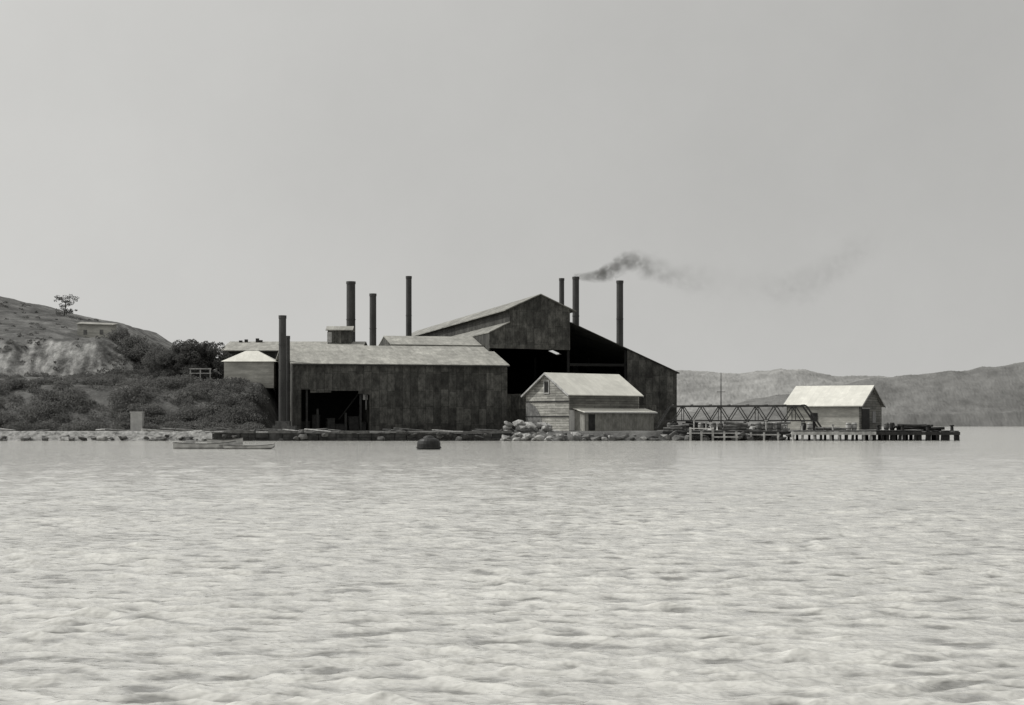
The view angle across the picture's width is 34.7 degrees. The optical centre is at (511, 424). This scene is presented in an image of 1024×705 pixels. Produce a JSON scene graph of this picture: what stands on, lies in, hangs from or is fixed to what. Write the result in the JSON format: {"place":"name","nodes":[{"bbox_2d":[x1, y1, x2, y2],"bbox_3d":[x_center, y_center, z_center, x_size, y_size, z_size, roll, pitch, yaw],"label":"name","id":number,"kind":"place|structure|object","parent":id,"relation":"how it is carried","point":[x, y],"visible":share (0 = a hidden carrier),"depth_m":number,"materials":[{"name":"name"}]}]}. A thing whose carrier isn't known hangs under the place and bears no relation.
{"place":"outdoors","nodes":[
{"label":"outdoors","id":0,"kind":"place"},
{"bbox_2d":[0,296,739,440],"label":"ground","id":1,"kind":"structure","parent":0,"point":[66,353],"depth_m":230.88,"materials":[{"name":"plant"}]},
{"bbox_2d":[61,437,68,440],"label":"boulder","id":2,"kind":"object","parent":1,"relation":"on","point":[64,438],"visible":0.63,"depth_m":185.17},
{"bbox_2d":[54,294,79,315],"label":"tree","id":3,"kind":"object","parent":1,"relation":"on","point":[69,302],"visible":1,"depth_m":288.77,"materials":[{"name":"grey plant"}]},
{"bbox_2d":[75,322,118,337],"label":"hillside hut","id":4,"kind":"object","parent":1,"relation":"on","point":[90,329],"visible":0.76,"depth_m":266.85,"materials":[{"name":"grey wood"}]},
{"bbox_2d":[96,436,106,440],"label":"boulder","id":5,"kind":"object","parent":1,"relation":"on","point":[101,438],"visible":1,"depth_m":186.09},
{"bbox_2d":[0,301,222,377],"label":"hillside scrub","id":6,"kind":"object","parent":1,"relation":"on","point":[125,371],"visible":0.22,"depth_m":234.36,"materials":[{"name":"grey plant"}]},
{"bbox_2d":[100,428,124,430],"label":"driftwood log","id":7,"kind":"object","parent":1,"relation":"on","point":[112,429],"visible":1,"depth_m":188.37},
{"bbox_2d":[103,327,148,347],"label":"tree","id":8,"kind":"object","parent":1,"relation":"on","point":[127,340],"visible":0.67,"depth_m":239.28,"materials":[{"name":"grey plant"}]},
{"bbox_2d":[0,370,269,430],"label":"bank shrubbery","id":9,"kind":"object","parent":1,"relation":"on","point":[151,411],"visible":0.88,"depth_m":197.06,"materials":[{"name":"grey plant"}]},
{"bbox_2d":[130,412,144,430],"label":"concrete pillar","id":10,"kind":"structure","parent":1,"relation":"on","point":[136,421],"depth_m":190.00,"materials":[{"name":"concrete"}]},
{"bbox_2d":[129,342,171,369],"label":"tree","id":11,"kind":"object","parent":1,"relation":"on","point":[143,348],"visible":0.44,"depth_m":234.49,"materials":[{"name":"grey plant"}]},
{"bbox_2d":[141,347,173,375],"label":"tree","id":12,"kind":"object","parent":1,"relation":"on","point":[144,360],"visible":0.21,"depth_m":221.12,"materials":[{"name":"black plant"}]},
{"bbox_2d":[142,429,172,431],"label":"driftwood log","id":13,"kind":"object","parent":1,"relation":"on","point":[156,430],"visible":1,"depth_m":186.17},
{"bbox_2d":[147,339,215,382],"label":"tree","id":14,"kind":"object","parent":1,"relation":"on","point":[183,356],"visible":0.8,"depth_m":213.67,"materials":[{"name":"black plant"}]},
{"bbox_2d":[175,428,193,430],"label":"driftwood log","id":15,"kind":"object","parent":1,"relation":"on","point":[176,429],"visible":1,"depth_m":186.09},
{"bbox_2d":[189,368,210,380],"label":"wooden fence","id":16,"kind":"object","parent":1,"relation":"on","point":[200,373],"visible":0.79,"depth_m":206.38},
{"bbox_2d":[193,340,231,380],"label":"tree","id":17,"kind":"object","parent":1,"relation":"on","point":[210,351],"visible":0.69,"depth_m":215.15,"materials":[{"name":"grey plant"}]},
{"bbox_2d":[221,351,277,388],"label":"hip roofed hut","id":18,"kind":"object","parent":1,"relation":"on","point":[256,367],"visible":0.76,"depth_m":210.90,"materials":[{"name":"wood"}]},
{"bbox_2d":[272,315,296,429],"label":"smokestack","id":19,"kind":"object","parent":1,"relation":"on","point":[282,423],"visible":0.96,"depth_m":193.10,"materials":[{"name":"metal"}]},
{"bbox_2d":[286,336,289,420],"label":"smokestack","id":20,"kind":"object","parent":1,"relation":"on","point":[287,378],"visible":0.79,"depth_m":196.27,"materials":[{"name":"metal"}]},
{"bbox_2d":[221,338,367,370],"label":"workshop building","id":21,"kind":"structure","parent":1,"relation":"on","point":[268,348],"depth_m":232.02,"materials":[{"name":"metal"}]},
{"bbox_2d":[326,326,354,343],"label":"roof vent hut","id":22,"kind":"object","parent":21,"relation":"on","point":[339,334],"visible":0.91,"depth_m":233.80,"materials":[{"name":"metal"}]},
{"bbox_2d":[327,332,331,341],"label":"door","id":23,"kind":"structure","parent":22,"relation":"in","point":[329,334],"depth_m":233.76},
{"bbox_2d":[301,421,309,428],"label":"machine crate","id":24,"kind":"object","parent":1,"relation":"on","point":[303,424],"visible":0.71,"depth_m":197.48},
{"bbox_2d":[312,415,319,428],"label":"machine crate","id":25,"kind":"object","parent":1,"relation":"on","point":[313,421],"visible":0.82,"depth_m":197.81,"materials":[{"name":"wood"}]},
{"bbox_2d":[304,429,330,431],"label":"driftwood log","id":26,"kind":"object","parent":1,"relation":"on","point":[316,430],"visible":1,"depth_m":187.50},
{"bbox_2d":[325,418,334,429],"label":"machine crate","id":27,"kind":"object","parent":1,"relation":"on","point":[330,423],"visible":0.82,"depth_m":198.25,"materials":[{"name":"wood"}]},
{"bbox_2d":[335,424,347,429],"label":"machine crate","id":28,"kind":"object","parent":1,"relation":"on","point":[339,426],"visible":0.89,"depth_m":198.53,"materials":[{"name":"wood"}]},
{"bbox_2d":[346,281,355,340],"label":"smokestack","id":29,"kind":"object","parent":1,"relation":"on","point":[350,313],"visible":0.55,"depth_m":240.44,"materials":[{"name":"metal"}]},
{"bbox_2d":[347,416,358,429],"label":"machine crate","id":30,"kind":"object","parent":1,"relation":"on","point":[353,422],"visible":1,"depth_m":198.92,"materials":[{"name":"wood"}]},
{"bbox_2d":[211,430,512,440],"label":"sea wall","id":31,"kind":"structure","parent":1,"relation":"on","point":[251,435],"depth_m":185.58,"materials":[{"name":"stone"}]},
{"bbox_2d":[406,431,418,438],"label":"boulder","id":32,"kind":"object","parent":31,"relation":"on","point":[412,435],"visible":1,"depth_m":185.43,"materials":[{"name":"stone"}]},
{"bbox_2d":[362,422,365,429],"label":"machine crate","id":33,"kind":"object","parent":1,"relation":"on","point":[363,425],"visible":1,"depth_m":199.18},
{"bbox_2d":[369,293,376,345],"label":"smokestack","id":34,"kind":"object","parent":1,"relation":"on","point":[372,328],"visible":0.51,"depth_m":231.56,"materials":[{"name":"metal"}]},
{"bbox_2d":[275,336,509,429],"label":"factory shed","id":35,"kind":"structure","parent":1,"relation":"on","point":[429,382],"depth_m":200.69,"materials":[{"name":"metal"}]},
{"bbox_2d":[406,276,411,335],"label":"smokestack","id":36,"kind":"object","parent":1,"relation":"on","point":[408,305],"visible":0.56,"depth_m":249.62,"materials":[{"name":"metal"}]},
{"bbox_2d":[394,428,423,430],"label":"driftwood log","id":37,"kind":"object","parent":1,"relation":"on","point":[408,429],"visible":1,"depth_m":187.96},
{"bbox_2d":[503,425,512,429],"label":"boulder","id":38,"kind":"object","parent":1,"relation":"on","point":[505,427],"visible":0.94,"depth_m":187.84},
{"bbox_2d":[504,421,512,426],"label":"boulder","id":39,"kind":"object","parent":38,"relation":"on","point":[507,423],"visible":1,"depth_m":187.42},
{"bbox_2d":[507,394,525,429],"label":"iron fence","id":40,"kind":"object","parent":1,"relation":"on","point":[516,406],"visible":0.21,"depth_m":209.45,"materials":[{"name":"metal"}]},
{"bbox_2d":[511,432,522,437],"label":"boulder","id":41,"kind":"object","parent":1,"relation":"on","point":[519,434],"visible":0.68,"depth_m":185.50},
{"bbox_2d":[522,434,533,440],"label":"boulder","id":42,"kind":"object","parent":1,"relation":"on","point":[530,436],"visible":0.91,"depth_m":185.68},
{"bbox_2d":[525,422,538,429],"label":"boulder","id":43,"kind":"object","parent":1,"relation":"on","point":[530,423],"visible":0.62,"depth_m":189.37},
{"bbox_2d":[537,422,546,426],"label":"boulder","id":44,"kind":"object","parent":1,"relation":"on","point":[540,424],"visible":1,"depth_m":188.55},
{"bbox_2d":[541,426,548,430],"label":"boulder","id":45,"kind":"object","parent":1,"relation":"on","point":[544,428],"visible":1,"depth_m":187.59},
{"bbox_2d":[412,294,679,429],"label":"foundry building","id":46,"kind":"structure","parent":1,"relation":"on","point":[523,338],"depth_m":215.72,"materials":[{"name":"metal"}]},
{"bbox_2d":[559,278,563,353],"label":"smokestack","id":47,"kind":"object","parent":1,"relation":"on","point":[561,290],"visible":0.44,"depth_m":261.66,"materials":[{"name":"metal"}]},
{"bbox_2d":[572,276,578,372],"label":"smokestack","id":48,"kind":"object","parent":1,"relation":"on","point":[575,299],"visible":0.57,"depth_m":244.57,"materials":[{"name":"metal"}]},
{"bbox_2d":[521,372,657,430],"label":"weatherboard building","id":49,"kind":"structure","parent":1,"relation":"on","point":[579,402],"depth_m":197.29,"materials":[{"name":"wood"}]},
{"bbox_2d":[526,402,541,429],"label":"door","id":50,"kind":"structure","parent":49,"relation":"in","point":[531,410],"depth_m":199.36,"materials":[{"name":"wood"}]},
{"bbox_2d":[544,382,547,391],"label":"window","id":51,"kind":"structure","parent":49,"relation":"in","point":[545,383],"depth_m":197.30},
{"bbox_2d":[569,410,574,429],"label":"door","id":52,"kind":"structure","parent":49,"relation":"in","point":[571,412],"depth_m":194.22,"materials":[{"name":"white paint"}]},
{"bbox_2d":[589,414,594,429],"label":"door","id":53,"kind":"structure","parent":49,"relation":"in","point":[591,416],"depth_m":193.80,"materials":[{"name":"wood"}]},
{"bbox_2d":[591,436,599,440],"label":"boulder","id":54,"kind":"object","parent":1,"relation":"on","point":[596,438],"visible":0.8,"depth_m":185.85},
{"bbox_2d":[609,434,623,440],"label":"boulder","id":55,"kind":"object","parent":1,"relation":"on","point":[613,438],"visible":0.95,"depth_m":186.26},
{"bbox_2d":[616,280,623,376],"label":"smokestack","id":56,"kind":"object","parent":1,"relation":"on","point":[619,312],"visible":0.59,"depth_m":234.57,"materials":[{"name":"metal"}]},
{"bbox_2d":[661,434,669,439],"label":"boulder","id":57,"kind":"object","parent":1,"relation":"on","point":[666,436],"visible":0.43,"depth_m":188.77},
{"bbox_2d":[669,431,678,439],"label":"boulder","id":58,"kind":"object","parent":1,"relation":"on","point":[672,434],"visible":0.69,"depth_m":189.47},
{"bbox_2d":[702,430,711,438],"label":"boulder","id":59,"kind":"object","parent":1,"relation":"on","point":[706,431],"visible":0.34,"depth_m":189.49,"materials":[{"name":"stone"}]},
{"bbox_2d":[654,430,787,439],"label":"wharf","id":60,"kind":"structure","parent":1,"relation":"on","point":[781,432],"depth_m":190.09,"materials":[{"name":"wood"}]},
{"bbox_2d":[663,427,681,429],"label":"log","id":61,"kind":"object","parent":60,"relation":"on","point":[672,428],"visible":1,"depth_m":190.51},
{"bbox_2d":[670,424,688,427],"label":"log","id":62,"kind":"object","parent":61,"relation":"on","point":[684,425],"visible":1,"depth_m":190.50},
{"bbox_2d":[717,423,722,429],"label":"barrel","id":63,"kind":"object","parent":60,"relation":"on","point":[720,426],"visible":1,"depth_m":191.05,"materials":[{"name":"metal"}]},
{"bbox_2d":[722,427,745,429],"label":"log","id":64,"kind":"object","parent":60,"relation":"on","point":[735,428],"visible":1,"depth_m":190.87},
{"bbox_2d":[723,425,746,427],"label":"log","id":65,"kind":"object","parent":64,"relation":"on","point":[727,426],"visible":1,"depth_m":190.83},
{"bbox_2d":[724,421,747,425],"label":"log","id":66,"kind":"object","parent":65,"relation":"on","point":[735,423],"visible":1,"depth_m":190.85,"materials":[{"name":"wood"}]},
{"bbox_2d":[655,404,821,429],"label":"lattice gantry","id":67,"kind":"object","parent":60,"relation":"on","point":[740,406],"visible":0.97,"depth_m":191.74,"materials":[{"name":"metal"}]},
{"bbox_2d":[756,423,761,429],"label":"barrel","id":68,"kind":"object","parent":60,"relation":"on","point":[758,426],"visible":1,"depth_m":190.95,"materials":[{"name":"metal"}]},
{"bbox_2d":[767,423,772,429],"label":"barrel","id":69,"kind":"object","parent":60,"relation":"on","point":[769,426],"visible":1,"depth_m":190.86,"materials":[{"name":"metal"}]},
{"bbox_2d":[762,426,789,429],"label":"log","id":70,"kind":"object","parent":60,"relation":"on","point":[763,428],"visible":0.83,"depth_m":192.90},
{"bbox_2d":[761,421,790,425],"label":"log","id":71,"kind":"object","parent":70,"relation":"on","point":[781,422],"visible":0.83,"depth_m":192.88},
{"bbox_2d":[776,423,780,429],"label":"barrel","id":72,"kind":"object","parent":60,"relation":"on","point":[778,426],"visible":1,"depth_m":191.74,"materials":[{"name":"metal"}]},
{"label":"boulder","id":73,"kind":"object","parent":1,"relation":"on","visible":0},
{"bbox_2d":[515,426,528,432],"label":"boulder","id":74,"kind":"object","parent":73,"relation":"on","point":[519,429],"visible":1,"depth_m":187.16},
{"bbox_2d":[512,420,522,426],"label":"boulder","id":75,"kind":"object","parent":74,"relation":"on","point":[517,423],"visible":1,"depth_m":187.47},
{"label":"boulder","id":76,"kind":"object","parent":1,"relation":"on","visible":0},
{"bbox_2d":[754,435,765,439],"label":"boulder","id":77,"kind":"object","parent":76,"relation":"on","point":[761,437],"visible":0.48,"depth_m":189.47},
{"bbox_2d":[0,426,1023,704],"bbox_3d":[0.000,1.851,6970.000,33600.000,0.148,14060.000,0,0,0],"label":"water","id":78,"kind":"structure","parent":0,"point":[796,572],"depth_m":20.43,"materials":[{"name":"liquid"}]},
{"bbox_2d":[173,440,234,448],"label":"rowing boat","id":79,"kind":"object","parent":78,"relation":"on","point":[189,444],"visible":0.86,"depth_m":123.43,"materials":[{"name":"paint"}]},
{"bbox_2d":[207,437,242,444],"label":"rowing boat","id":80,"kind":"object","parent":78,"relation":"on","point":[238,441],"visible":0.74,"depth_m":149.64,"materials":[{"name":"paint"}]},
{"bbox_2d":[223,444,274,448],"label":"flat punt","id":81,"kind":"object","parent":78,"relation":"on","point":[269,446],"visible":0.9,"depth_m":122.65,"materials":[{"name":"paint"}]},
{"bbox_2d":[300,434,307,439],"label":"boulder","id":82,"kind":"object","parent":78,"relation":"on","point":[304,436],"visible":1,"depth_m":184.41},
{"bbox_2d":[377,436,384,440],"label":"boulder","id":83,"kind":"object","parent":78,"relation":"in","point":[380,438],"visible":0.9,"depth_m":184.28,"materials":[{"name":"stone"}]},
{"bbox_2d":[416,435,440,449],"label":"mooring buoy","id":84,"kind":"object","parent":78,"relation":"on","point":[428,442],"visible":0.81,"depth_m":120.83,"materials":[{"name":"metal"}]},
{"bbox_2d":[461,434,468,439],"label":"boulder","id":85,"kind":"object","parent":78,"relation":"on","point":[465,436],"visible":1,"depth_m":184.78,"materials":[{"name":"stone"}]},
{"bbox_2d":[511,437,520,440],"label":"boulder","id":86,"kind":"object","parent":78,"relation":"in","point":[516,439],"visible":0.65,"depth_m":184.19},
{"bbox_2d":[534,435,544,440],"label":"boulder","id":87,"kind":"object","parent":78,"relation":"in","point":[540,437],"visible":0.94,"depth_m":185.18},
{"bbox_2d":[552,435,565,440],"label":"boulder","id":88,"kind":"object","parent":78,"relation":"in","point":[558,439],"visible":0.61,"depth_m":184.28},
{"bbox_2d":[568,436,582,440],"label":"boulder","id":89,"kind":"object","parent":78,"relation":"in","point":[577,438],"visible":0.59,"depth_m":184.36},
{"bbox_2d":[672,435,684,440],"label":"boulder","id":90,"kind":"object","parent":78,"relation":"in","point":[676,437],"visible":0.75,"depth_m":187.74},
{"bbox_2d":[694,435,711,440],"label":"boulder","id":91,"kind":"object","parent":78,"relation":"in","point":[696,437],"visible":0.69,"depth_m":187.63,"materials":[{"name":"stone"}]},
{"bbox_2d":[687,427,737,440],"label":"landing stage","id":92,"kind":"object","parent":78,"relation":"in","point":[723,433],"visible":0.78,"depth_m":186.87,"materials":[{"name":"white paint"}]},
{"bbox_2d":[749,432,780,440],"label":"landing stage","id":93,"kind":"object","parent":78,"relation":"in","point":[764,434],"visible":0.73,"depth_m":187.88,"materials":[{"name":"wood"}]},
{"bbox_2d":[766,436,776,440],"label":"boulder","id":94,"kind":"object","parent":78,"relation":"in","point":[768,438],"visible":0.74,"depth_m":188.50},
{"bbox_2d":[787,430,875,440],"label":"wharf","id":95,"kind":"structure","parent":78,"relation":"in","point":[830,433],"depth_m":186.56,"materials":[{"name":"wood"}]},
{"bbox_2d":[807,423,812,429],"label":"barrel","id":96,"kind":"object","parent":95,"relation":"on","point":[809,426],"visible":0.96,"depth_m":188.55,"materials":[{"name":"metal"}]},
{"bbox_2d":[782,385,885,429],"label":"wharf shed","id":97,"kind":"structure","parent":95,"relation":"on","point":[861,406],"depth_m":199.22,"materials":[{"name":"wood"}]},
{"bbox_2d":[810,413,817,419],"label":"window","id":98,"kind":"structure","parent":97,"relation":"in","point":[815,414],"depth_m":198.54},
{"bbox_2d":[862,409,869,428],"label":"door","id":99,"kind":"structure","parent":97,"relation":"in","point":[865,412],"depth_m":198.13,"materials":[{"name":"wood"}]},
{"bbox_2d":[872,411,875,422],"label":"window","id":100,"kind":"structure","parent":97,"relation":"in","point":[873,412],"depth_m":201.22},
{"bbox_2d":[823,427,845,429],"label":"log","id":101,"kind":"object","parent":95,"relation":"on","point":[828,428],"visible":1,"depth_m":188.10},
{"bbox_2d":[846,423,850,429],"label":"barrel","id":102,"kind":"object","parent":95,"relation":"on","point":[848,426],"visible":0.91,"depth_m":188.74,"materials":[{"name":"metal"}]},
{"bbox_2d":[851,423,856,429],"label":"barrel","id":103,"kind":"object","parent":95,"relation":"on","point":[853,426],"visible":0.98,"depth_m":188.96,"materials":[{"name":"metal"}]},
{"bbox_2d":[841,430,959,440],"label":"wharf","id":104,"kind":"structure","parent":78,"relation":"in","point":[898,435],"depth_m":187.48,"materials":[{"name":"wood"}]},
{"bbox_2d":[884,423,888,429],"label":"barrel","id":105,"kind":"object","parent":104,"relation":"on","point":[886,426],"visible":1,"depth_m":189.74,"materials":[{"name":"metal"}]},
{"bbox_2d":[889,423,894,429],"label":"barrel","id":106,"kind":"object","parent":104,"relation":"on","point":[891,425],"visible":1,"depth_m":190.36,"materials":[{"name":"metal"}]},
{"bbox_2d":[904,427,931,429],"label":"log","id":107,"kind":"object","parent":104,"relation":"on","point":[915,428],"visible":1,"depth_m":189.46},
{"bbox_2d":[897,424,930,427],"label":"log","id":108,"kind":"object","parent":107,"relation":"on","point":[915,425],"visible":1,"depth_m":189.46,"materials":[{"name":"wood"}]},
{"bbox_2d":[925,427,944,430],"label":"log","id":109,"kind":"object","parent":104,"relation":"on","point":[937,428],"visible":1,"depth_m":189.64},
{"bbox_2d":[0,0,1023,376],"label":"sky","id":110,"kind":"structure","parent":0,"point":[831,187],"materials":[{"name":"grey"}]},
{"bbox_2d":[720,395,721,422],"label":"flag mast","id":111,"kind":"object","parent":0,"point":[720,408],"visible":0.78,"depth_m":195.97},
{"bbox_2d":[676,368,889,413],"bbox_3d":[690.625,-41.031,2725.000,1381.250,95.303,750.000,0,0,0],"label":"hills","id":112,"kind":"structure","parent":0,"point":[700,387],"depth_m":2503.88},
{"bbox_2d":[677,362,1023,425],"bbox_3d":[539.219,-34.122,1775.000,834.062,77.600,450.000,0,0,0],"label":"hills","id":113,"kind":"structure","parent":0,"point":[986,396],"depth_m":1617.00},
{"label":"log","id":114,"kind":"object","parent":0,"visible":0},
{"bbox_2d":[687,424,708,427],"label":"log","id":115,"kind":"object","parent":114,"relation":"on","point":[690,425],"visible":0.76,"depth_m":192.87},
{"bbox_2d":[685,421,708,424],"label":"log","id":116,"kind":"object","parent":115,"relation":"on","point":[691,422],"visible":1,"depth_m":192.87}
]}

